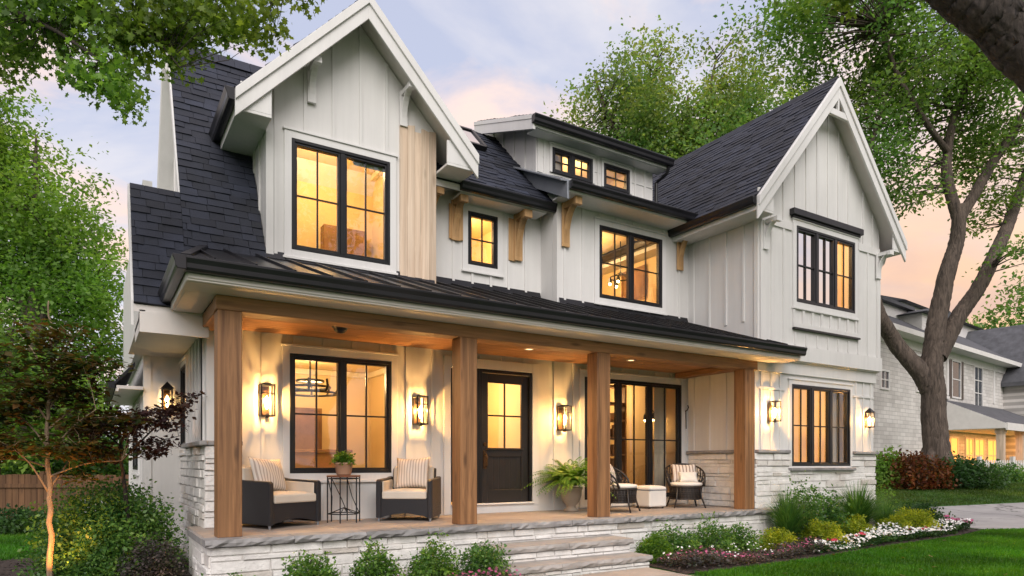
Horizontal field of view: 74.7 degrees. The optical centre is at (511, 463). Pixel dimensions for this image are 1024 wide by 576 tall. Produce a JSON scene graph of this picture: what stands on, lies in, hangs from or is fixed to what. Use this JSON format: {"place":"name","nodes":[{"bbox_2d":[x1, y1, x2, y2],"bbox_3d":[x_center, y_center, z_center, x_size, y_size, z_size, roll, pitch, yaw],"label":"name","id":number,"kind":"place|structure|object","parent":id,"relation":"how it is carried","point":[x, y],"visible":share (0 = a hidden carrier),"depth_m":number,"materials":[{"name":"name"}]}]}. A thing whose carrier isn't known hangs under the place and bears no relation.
{"place":"outdoors","nodes":[
{"label":"outdoors","id":0,"kind":"place"},
{"bbox_2d":[0,530,66,559],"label":"grass","id":1,"kind":"structure","parent":0,"point":[8,542],"depth_m":11.27,"materials":[{"name":"green plant"}]},
{"bbox_2d":[1,424,125,475],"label":"hedge plant","id":2,"kind":"object","parent":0,"point":[31,473],"visible":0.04,"depth_m":17.84,"materials":[{"name":"green plant"}]},
{"bbox_2d":[33,429,128,475],"bbox_3d":[-11.706,-0.050,19.924,5.291,2.980,4.630,0,0,-32],"label":"hedge plant","id":3,"kind":"object","parent":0,"point":[108,465],"visible":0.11,"depth_m":18.78,"materials":[{"name":"green plant"}]},
{"bbox_2d":[0,481,1023,575],"bbox_3d":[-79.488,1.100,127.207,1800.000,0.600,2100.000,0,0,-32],"label":"lawn","id":4,"kind":"structure","parent":0,"point":[693,574],"depth_m":21.05,"materials":[{"name":"green plant"}]},
{"bbox_2d":[0,503,59,535],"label":"evergreen","id":5,"kind":"object","parent":4,"relation":"on","point":[15,523],"visible":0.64,"depth_m":13.42,"materials":[{"name":"green plant"}]},
{"bbox_2d":[0,294,117,474],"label":"dark tree","id":6,"kind":"object","parent":4,"relation":"on","point":[5,338],"visible":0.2,"depth_m":15.60,"materials":[{"name":"green plant"}]},
{"bbox_2d":[0,75,128,470],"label":"broad tree","id":7,"kind":"object","parent":4,"relation":"on","point":[47,240],"visible":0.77,"depth_m":20.44,"materials":[{"name":"green plant"}]},
{"bbox_2d":[0,471,128,517],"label":"wooden fence","id":8,"kind":"object","parent":4,"relation":"on","point":[19,490],"visible":0.32,"depth_m":15.49,"materials":[{"name":"brown wood"}]},
{"bbox_2d":[1,406,128,475],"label":"hedge plant","id":9,"kind":"object","parent":4,"relation":"on","point":[55,468],"visible":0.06,"depth_m":18.42,"materials":[{"name":"green plant"}]},
{"bbox_2d":[0,0,324,126],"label":"oak tree","id":10,"kind":"object","parent":4,"relation":"on","point":[138,24],"visible":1,"depth_m":6.48,"materials":[{"name":"green plant"}]},
{"bbox_2d":[0,549,463,575],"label":"planting bed","id":11,"kind":"object","parent":4,"relation":"on","point":[6,563],"visible":0.11,"depth_m":8.99,"materials":[{"name":"brown soil"}]},
{"bbox_2d":[0,301,152,575],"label":"young tree","id":12,"kind":"object","parent":11,"relation":"on","point":[14,407],"visible":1,"depth_m":7.54,"materials":[{"name":"green plant"}]},
{"bbox_2d":[12,469,188,575],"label":"bush","id":13,"kind":"object","parent":11,"relation":"on","point":[143,519],"visible":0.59,"depth_m":8.14,"materials":[{"name":"green plant"}]},
{"bbox_2d":[65,514,149,575],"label":"bush","id":14,"kind":"object","parent":11,"relation":"on","point":[91,532],"visible":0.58,"depth_m":7.79,"materials":[{"name":"green plant"}]},
{"bbox_2d":[51,390,206,531],"bbox_3d":[-4.664,0.245,8.258,1.783,2.326,1.011,0,0,0],"label":"purple leaf tree","id":15,"kind":"object","parent":11,"relation":"on","point":[162,417],"visible":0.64,"depth_m":8.29,"materials":[{"name":"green plant"}]},
{"bbox_2d":[109,531,192,575],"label":"heather shrub","id":16,"kind":"object","parent":11,"relation":"on","point":[158,562],"visible":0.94,"depth_m":7.78,"materials":[{"name":"purple plant"}]},
{"bbox_2d":[201,555,255,575],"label":"green shrub","id":17,"kind":"object","parent":11,"relation":"on","point":[202,574],"visible":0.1,"depth_m":7.14,"materials":[{"name":"green plant"}]},
{"bbox_2d":[281,548,340,575],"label":"green shrub","id":18,"kind":"object","parent":11,"relation":"on","point":[308,568],"visible":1,"depth_m":7.01,"materials":[{"name":"green plant"}]},
{"bbox_2d":[343,536,411,575],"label":"green shrub","id":19,"kind":"object","parent":11,"relation":"on","point":[376,566],"visible":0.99,"depth_m":7.37,"materials":[{"name":"green plant"}]},
{"bbox_2d":[402,528,461,575],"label":"green shrub","id":20,"kind":"object","parent":11,"relation":"on","point":[429,564],"visible":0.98,"depth_m":7.71,"materials":[{"name":"green plant"}]},
{"bbox_2d":[398,566,520,575],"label":"pink flowers","id":21,"kind":"object","parent":11,"relation":"on","point":[489,568],"visible":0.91,"depth_m":7.66,"materials":[{"name":"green plant"}]},
{"bbox_2d":[452,540,515,575],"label":"green shrub","id":22,"kind":"object","parent":11,"relation":"on","point":[484,557],"visible":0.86,"depth_m":7.91,"materials":[{"name":"green plant"}]},
{"bbox_2d":[445,566,527,575],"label":"ground cover","id":23,"kind":"object","parent":11,"relation":"on","point":[490,572],"visible":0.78,"depth_m":7.64,"materials":[{"name":"green plant"}]},
{"bbox_2d":[0,528,978,575],"bbox_3d":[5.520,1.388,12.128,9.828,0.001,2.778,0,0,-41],"label":"planting bed","id":24,"kind":"object","parent":4,"relation":"on","point":[673,568],"visible":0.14,"depth_m":9.65,"materials":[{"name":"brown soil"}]},
{"bbox_2d":[635,531,675,563],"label":"shrub","id":25,"kind":"object","parent":24,"relation":"on","point":[656,546],"visible":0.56,"depth_m":9.47,"materials":[{"name":"green plant"}]},
{"bbox_2d":[646,519,704,554],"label":"dark shrub","id":26,"kind":"object","parent":24,"relation":"on","point":[676,539],"visible":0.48,"depth_m":9.86,"materials":[{"name":"green plant"}]},
{"bbox_2d":[685,511,741,552],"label":"dark shrub","id":27,"kind":"object","parent":24,"relation":"on","point":[706,540],"visible":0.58,"depth_m":10.26,"materials":[{"name":"green plant"}]},
{"bbox_2d":[714,522,766,552],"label":"dark shrub","id":28,"kind":"object","parent":24,"relation":"on","point":[742,540],"visible":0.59,"depth_m":10.62,"materials":[{"name":"green plant"}]},
{"bbox_2d":[663,542,819,564],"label":"white flowers","id":29,"kind":"object","parent":24,"relation":"on","point":[729,551],"visible":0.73,"depth_m":9.49,"materials":[{"name":"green plant"}]},
{"bbox_2d":[655,536,834,569],"bbox_3d":[3.526,1.253,9.893,3.641,0.262,1.022,0,0,-32],"label":"ground cover","id":30,"kind":"object","parent":24,"relation":"on","point":[684,558],"visible":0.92,"depth_m":9.45,"materials":[{"name":"purple plant"}]},
{"bbox_2d":[660,536,824,559],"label":"pink flowers","id":31,"kind":"object","parent":30,"relation":"on","point":[736,554],"visible":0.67,"depth_m":9.56,"materials":[{"name":"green plant"}]},
{"bbox_2d":[758,527,799,550],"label":"golden shrub","id":32,"kind":"object","parent":24,"relation":"on","point":[771,536],"visible":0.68,"depth_m":10.79,"materials":[{"name":"yellow plant"}]},
{"bbox_2d":[757,485,826,538],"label":"ornamental grass","id":33,"kind":"object","parent":24,"relation":"on","point":[786,515],"depth_m":11.38,"materials":[{"name":"green plant"}]},
{"bbox_2d":[772,470,831,540],"bbox_3d":[5.180,0.774,11.976,0.954,1.329,1.011,0,0,-32],"label":"flowering shrub","id":34,"kind":"object","parent":24,"relation":"on","point":[807,497],"visible":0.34,"depth_m":11.91,"materials":[{"name":"green plant"}]},
{"bbox_2d":[796,518,849,544],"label":"golden shrub","id":35,"kind":"object","parent":24,"relation":"on","point":[818,530],"visible":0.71,"depth_m":11.42,"materials":[{"name":"yellow plant"}]},
{"bbox_2d":[798,484,854,534],"bbox_3d":[5.827,0.897,12.393,1.165,1.084,1.104,0,0,-32],"label":"flowering shrub","id":36,"kind":"object","parent":24,"relation":"on","point":[837,514],"visible":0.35,"depth_m":12.24,"materials":[{"name":"green plant"}]},
{"bbox_2d":[835,513,880,541],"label":"golden shrub","id":37,"kind":"object","parent":24,"relation":"on","point":[858,525],"visible":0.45,"depth_m":12.04,"materials":[{"name":"yellow plant"}]},
{"bbox_2d":[828,480,907,523],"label":"ornamental grass","id":38,"kind":"object","parent":24,"relation":"on","point":[860,504],"depth_m":12.60,"materials":[{"name":"green plant"}]},
{"bbox_2d":[875,469,897,528],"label":"flowering shrub","id":39,"kind":"object","parent":24,"relation":"on","point":[882,495],"visible":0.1,"depth_m":14.38,"materials":[{"name":"green plant"}]},
{"bbox_2d":[809,518,975,552],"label":"white flowers","id":40,"kind":"object","parent":24,"relation":"on","point":[896,529],"visible":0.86,"depth_m":12.07,"materials":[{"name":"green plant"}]},
{"bbox_2d":[874,511,911,529],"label":"golden shrub","id":41,"kind":"object","parent":24,"relation":"on","point":[896,519],"visible":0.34,"depth_m":12.72,"materials":[{"name":"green plant"}]},
{"bbox_2d":[826,521,963,541],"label":"red flowers","id":42,"kind":"object","parent":24,"relation":"on","point":[836,539],"visible":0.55,"depth_m":11.49,"materials":[{"name":"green plant"}]},
{"bbox_2d":[894,506,942,528],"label":"golden shrub","id":43,"kind":"object","parent":24,"relation":"on","point":[919,517],"visible":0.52,"depth_m":13.30,"materials":[{"name":"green plant"}]},
{"bbox_2d":[893,498,954,526],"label":"shrub","id":44,"kind":"object","parent":24,"relation":"on","point":[917,505],"visible":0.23,"depth_m":14.22,"materials":[{"name":"green plant"}]},
{"bbox_2d":[944,515,972,522],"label":"red flowers","id":45,"kind":"object","parent":24,"relation":"on","point":[953,518],"visible":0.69,"depth_m":13.94,"materials":[{"name":"pink plant"}]},
{"bbox_2d":[104,0,906,575],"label":"farmhouse","id":46,"kind":"object","parent":4,"relation":"on","point":[346,232],"visible":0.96,"depth_m":10.66,"materials":[{"name":"white paint"}]},
{"bbox_2d":[131,404,139,475],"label":"window","id":47,"kind":"structure","parent":46,"relation":"in","point":[136,462],"depth_m":11.35,"materials":[{"name":"black metal"}]},
{"bbox_2d":[160,382,173,409],"bbox_3d":[-5.367,-1.048,10.439,0.184,0.472,0.194,0,0,-32],"label":"wall lantern","id":48,"kind":"object","parent":46,"relation":"attached to","point":[166,387],"depth_m":10.43,"materials":[{"name":"brown metal"}]},
{"bbox_2d":[178,355,187,454],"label":"window","id":49,"kind":"structure","parent":46,"relation":"in","point":[183,363],"depth_m":10.34,"materials":[{"name":"black metal"}]},
{"bbox_2d":[258,383,275,417],"bbox_3d":[-3.288,-0.846,8.979,0.188,0.462,0.222,0,0,-32],"label":"wall lantern","id":50,"kind":"object","parent":46,"relation":"attached to","point":[263,399],"depth_m":8.98,"materials":[{"name":"brown metal"}]},
{"bbox_2d":[242,467,320,529],"bbox_3d":[-3.060,0.417,8.695,0.774,0.766,0.840,0,0,31],"label":"wicker armchair","id":51,"kind":"object","parent":46,"relation":"on","point":[264,503],"visible":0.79,"depth_m":8.37,"materials":[{"name":"black wicker"}]},
{"bbox_2d":[248,457,286,490],"bbox_3d":[-3.175,0.140,8.744,0.184,0.470,0.560,-22,-12,22],"label":"throw pillow","id":52,"kind":"object","parent":51,"relation":"on","point":[266,470],"visible":0.87,"depth_m":8.67,"materials":[{"name":"beige fabric"}]},
{"bbox_2d":[280,343,398,482],"bbox_3d":[-2.455,-0.697,9.680,1.725,1.925,0.120,0,0,-32],"label":"window","id":53,"kind":"structure","parent":46,"relation":"in","point":[342,357],"depth_m":9.64,"materials":[{"name":"black metal"}]},
{"bbox_2d":[282,125,397,274],"bbox_3d":[-2.453,-3.738,9.681,1.680,1.805,0.120,0,0,-32],"label":"window","id":54,"kind":"structure","parent":46,"relation":"in","point":[294,138],"depth_m":9.64,"materials":[{"name":"white wood"}]},
{"bbox_2d":[327,475,360,523],"bbox_3d":[-2.316,0.477,9.236,0.476,0.645,0.416,0,0,-32],"label":"side table","id":55,"kind":"object","parent":46,"relation":"on","point":[344,507],"visible":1,"depth_m":9.13,"materials":[{"name":"black metal"}]},
{"bbox_2d":[329,450,355,474],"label":"potted plant","id":56,"kind":"object","parent":55,"relation":"on","point":[343,464],"visible":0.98,"depth_m":9.15,"materials":[{"name":"green plant"}]},
{"bbox_2d":[376,466,440,521],"bbox_3d":[-1.478,0.417,9.706,0.800,0.766,0.754,0,0,4],"label":"wicker armchair","id":57,"kind":"object","parent":46,"relation":"on","point":[391,500],"visible":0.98,"depth_m":9.36,"materials":[{"name":"black wicker"}]},
{"bbox_2d":[395,457,430,488],"bbox_3d":[-1.452,0.132,9.822,0.520,0.480,0.184,-2,-18,8],"label":"throw pillow","id":58,"kind":"object","parent":57,"relation":"on","point":[412,472],"visible":0.98,"depth_m":9.75,"materials":[{"name":"beige fabric"}]},
{"bbox_2d":[412,395,428,425],"bbox_3d":[-1.397,-0.806,10.161,0.188,0.462,0.222,0,0,-32],"label":"wall lantern","id":59,"kind":"object","parent":46,"relation":"attached to","point":[416,412],"depth_m":10.16,"materials":[{"name":"brown metal"}]},
{"bbox_2d":[461,203,503,277],"bbox_3d":[-0.513,-3.817,11.483,0.820,1.165,0.120,0,0,-32],"label":"window","id":60,"kind":"structure","parent":46,"relation":"in","point":[495,269],"depth_m":11.48,"materials":[{"name":"white wood"}]},
{"bbox_2d":[482,373,527,502],"bbox_3d":[-0.102,-0.422,11.127,0.910,2.125,0.140,0,0,-32],"label":"door","id":61,"kind":"structure","parent":46,"relation":"in","point":[504,470],"depth_m":11.16,"materials":[{"name":"paint"}]},
{"bbox_2d":[557,405,571,431],"bbox_3d":[0.893,-0.786,11.592,0.188,0.462,0.222,0,0,-32],"label":"wall lantern","id":62,"kind":"object","parent":46,"relation":"attached to","point":[561,419],"depth_m":11.59,"materials":[{"name":"brown metal"}]},
{"bbox_2d":[524,457,615,511],"bbox_3d":[1.020,0.332,11.386,1.810,0.936,1.797,0,0,-32],"label":"potted fern","id":63,"kind":"object","parent":46,"relation":"on","point":[563,475],"visible":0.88,"depth_m":11.21,"materials":[{"name":"green plant"}]},
{"bbox_2d":[549,141,595,183],"bbox_3d":[1.115,-5.590,12.500,1.080,0.540,0.120,0,0,-32],"label":"dormer window","id":64,"kind":"structure","parent":46,"relation":"in","point":[572,154],"depth_m":12.46,"materials":[{"name":"white wood"}]},
{"bbox_2d":[600,157,632,194],"bbox_3d":[2.023,-5.590,13.067,0.800,0.540,0.120,0,0,-32],"label":"dormer window","id":65,"kind":"structure","parent":46,"relation":"in","point":[606,164],"depth_m":13.05,"materials":[{"name":"white wood"}]},
{"bbox_2d":[610,466,640,512],"bbox_3d":[1.787,0.394,11.306,0.661,0.822,0.753,0,0,26],"label":"rattan chair","id":66,"kind":"object","parent":46,"relation":"on","point":[624,493],"visible":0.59,"depth_m":11.04,"materials":[{"name":"black wicker"}]},
{"bbox_2d":[610,464,615,482],"bbox_3d":[1.643,0.153,11.339,0.155,0.400,0.440,-22,-14,23],"label":"throw pillow","id":67,"kind":"object","parent":66,"relation":"on","point":[612,471],"visible":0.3,"depth_m":11.29,"materials":[{"name":"beige fabric"}]},
{"bbox_2d":[593,216,666,315],"bbox_3d":[2.228,-3.677,12.606,1.800,1.585,0.120,0,0,-32],"label":"window","id":68,"kind":"structure","parent":46,"relation":"in","point":[631,232],"depth_m":12.57,"materials":[{"name":"white wood"}]},
{"bbox_2d":[578,369,685,507],"bbox_3d":[2.305,-0.458,12.654,2.660,2.465,0.120,0,0,-32],"label":"glass door","id":69,"kind":"structure","parent":46,"relation":"in","point":[619,379],"depth_m":12.65,"materials":[{"name":"black metal"}]},
{"bbox_2d":[634,485,666,508],"bbox_3d":[2.513,0.593,12.207,0.428,0.415,0.428,0,0,-32],"label":"garden stool","id":70,"kind":"object","parent":46,"relation":"on","point":[649,496],"visible":0.89,"depth_m":12.04,"materials":[{"name":"white ceramic"}]},
{"bbox_2d":[664,463,705,507],"bbox_3d":[3.212,0.394,12.433,0.753,0.822,0.661,0,0,-2],"label":"rattan chair","id":71,"kind":"object","parent":46,"relation":"on","point":[679,490],"visible":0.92,"depth_m":12.20,"materials":[{"name":"black wicker"}]},
{"bbox_2d":[670,464,695,481],"bbox_3d":[3.227,0.169,12.584,0.500,0.360,0.155,0,-18,-2],"label":"throw pillow","id":72,"kind":"object","parent":71,"relation":"on","point":[675,468],"visible":0.72,"depth_m":12.54,"materials":[{"name":"beige fabric"}]},
{"bbox_2d":[678,472,697,481],"bbox_3d":[3.272,0.241,12.448,0.360,0.220,0.125,0,-26,-2],"label":"throw pillow","id":73,"kind":"object","parent":71,"relation":"on","point":[688,476],"visible":0.98,"depth_m":12.40,"materials":[{"name":"beige fabric"}]},
{"bbox_2d":[768,400,780,422],"bbox_3d":[4.740,-0.947,12.134,0.160,0.393,0.189,0,0,-32],"label":"wall lantern","id":74,"kind":"object","parent":46,"relation":"attached to","point":[770,405],"depth_m":12.13,"materials":[{"name":"brown metal"}]},
{"bbox_2d":[787,378,853,471],"bbox_3d":[6.019,-0.728,13.088,2.080,1.765,0.120,0,0,-32],"label":"window","id":75,"kind":"structure","parent":46,"relation":"in","point":[829,388],"depth_m":13.09,"materials":[{"name":"black metal"}]},
{"bbox_2d":[791,217,858,320],"bbox_3d":[6.072,-3.728,13.003,2.120,1.685,0.120,0,0,-32],"label":"window","id":76,"kind":"structure","parent":46,"relation":"in","point":[814,246],"depth_m":12.93,"materials":[{"name":"white wood"}]},
{"bbox_2d":[864,408,875,427],"bbox_3d":[7.338,-0.943,13.770,0.166,0.425,0.175,0,0,-32],"label":"wall lantern","id":77,"kind":"object","parent":46,"relation":"attached to","point":[869,410],"depth_m":13.75,"materials":[{"name":"brown metal"}]},
{"bbox_2d":[543,13,868,159],"bbox_3d":[7.207,-7.916,27.199,12.489,19.013,7.689,0,0,3],"label":"pale tree","id":78,"kind":"object","parent":4,"relation":"on","point":[638,116],"visible":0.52,"depth_m":25.89,"materials":[{"name":"green plant"}]},
{"bbox_2d":[697,0,1023,483],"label":"maple tree","id":79,"kind":"object","parent":4,"relation":"on","point":[889,65],"visible":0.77,"depth_m":26.71,"materials":[{"name":"green plant"}]},
{"bbox_2d":[873,445,906,488],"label":"garden bush","id":80,"kind":"object","parent":4,"relation":"on","point":[880,464],"visible":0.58,"depth_m":25.10,"materials":[{"name":"green plant"}]},
{"bbox_2d":[875,447,941,488],"bbox_3d":[14.787,0.136,25.547,2.654,1.653,2.602,0,0,-32],"label":"garden bush","id":81,"kind":"object","parent":4,"relation":"on","point":[904,479],"visible":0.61,"depth_m":24.80,"materials":[{"name":"red plant"}]},
{"bbox_2d":[802,0,1023,92],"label":"oak tree","id":82,"kind":"object","parent":4,"relation":"on","point":[993,30],"visible":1,"depth_m":8.41,"materials":[{"name":"green plant"}]},
{"bbox_2d":[899,450,961,488],"bbox_3d":[15.582,0.209,25.474,2.728,1.506,2.392,0,0,-2],"label":"garden bush","id":83,"kind":"object","parent":4,"relation":"on","point":[938,470],"visible":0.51,"depth_m":24.78,"materials":[{"name":"red plant"}]},
{"bbox_2d":[873,295,1023,467],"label":"brick house","id":84,"kind":"structure","parent":4,"relation":"on","point":[984,374],"depth_m":35.93,"materials":[{"name":"white brick"}]},
{"bbox_2d":[880,369,889,389],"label":"window","id":85,"kind":"structure","parent":84,"relation":"in","point":[885,374],"depth_m":30.78,"materials":[{"name":"white glass"}]},
{"bbox_2d":[950,436,958,460],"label":"window","id":86,"kind":"structure","parent":84,"relation":"in","point":[954,441],"depth_m":36.41,"materials":[{"name":"orange"}]},
{"bbox_2d":[952,359,960,398],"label":"window","id":87,"kind":"structure","parent":84,"relation":"in","point":[956,365],"depth_m":36.60,"materials":[{"name":"white glass"}]},
{"bbox_2d":[965,437,973,464],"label":"window","id":88,"kind":"structure","parent":84,"relation":"in","point":[969,442],"depth_m":37.79,"materials":[{"name":"orange"}]},
{"bbox_2d":[973,365,982,405],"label":"window","id":89,"kind":"structure","parent":84,"relation":"in","point":[977,370],"depth_m":38.72,"materials":[{"name":"white glass"}]},
{"bbox_2d":[974,438,984,460],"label":"window","id":90,"kind":"structure","parent":84,"relation":"in","point":[979,443],"depth_m":38.87,"materials":[{"name":"yellow glass"}]},
{"bbox_2d":[987,439,995,467],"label":"window","id":91,"kind":"structure","parent":84,"relation":"in","point":[991,443],"depth_m":40.28,"materials":[{"name":"orange"}]},
{"bbox_2d":[931,451,1012,489],"bbox_3d":[17.122,0.224,25.505,3.244,1.477,3.209,0,0,28],"label":"garden bush","id":92,"kind":"object","parent":4,"relation":"on","point":[967,473],"visible":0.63,"depth_m":24.81,"materials":[{"name":"green plant"}]},
{"bbox_2d":[965,270,1023,328],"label":"distant tree","id":93,"kind":"object","parent":4,"relation":"on","point":[1008,311],"visible":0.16,"depth_m":62.15,"materials":[{"name":"green plant"}]},
{"bbox_2d":[973,459,1023,481],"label":"garden bush","id":94,"kind":"object","parent":4,"relation":"on","point":[1017,474],"visible":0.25,"depth_m":30.29,"materials":[{"name":"green plant"}]},
{"bbox_2d":[976,456,1023,479],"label":"picket fence","id":95,"kind":"object","parent":4,"relation":"on","point":[1013,459],"visible":0.34,"depth_m":31.18,"materials":[{"name":"white wood"}]},
{"bbox_2d":[0,0,1023,442],"label":"sky","id":96,"kind":"structure","parent":0,"point":[485,59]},
{"bbox_2d":[573,567,690,575],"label":"front path","id":97,"kind":"structure","parent":0,"point":[645,571],"depth_m":8.40,"materials":[{"name":"stone"}]},
{"bbox_2d":[695,528,1023,575],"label":"grass","id":98,"kind":"structure","parent":0,"point":[990,552],"depth_m":9.36,"materials":[{"name":"green plant"}]},
{"bbox_2d":[871,492,910,525],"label":"ornamental grass","id":99,"kind":"object","parent":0,"point":[891,511],"depth_m":13.37,"materials":[{"name":"green plant"}]},
{"bbox_2d":[875,482,1023,508],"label":"grass","id":100,"kind":"structure","parent":0,"point":[974,495],"depth_m":22.89,"materials":[{"name":"green plant"}]},
{"bbox_2d":[898,502,1023,528],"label":"driveway","id":101,"kind":"structure","parent":0,"point":[998,516],"depth_m":18.22,"materials":[{"name":"concrete"}]}
]}

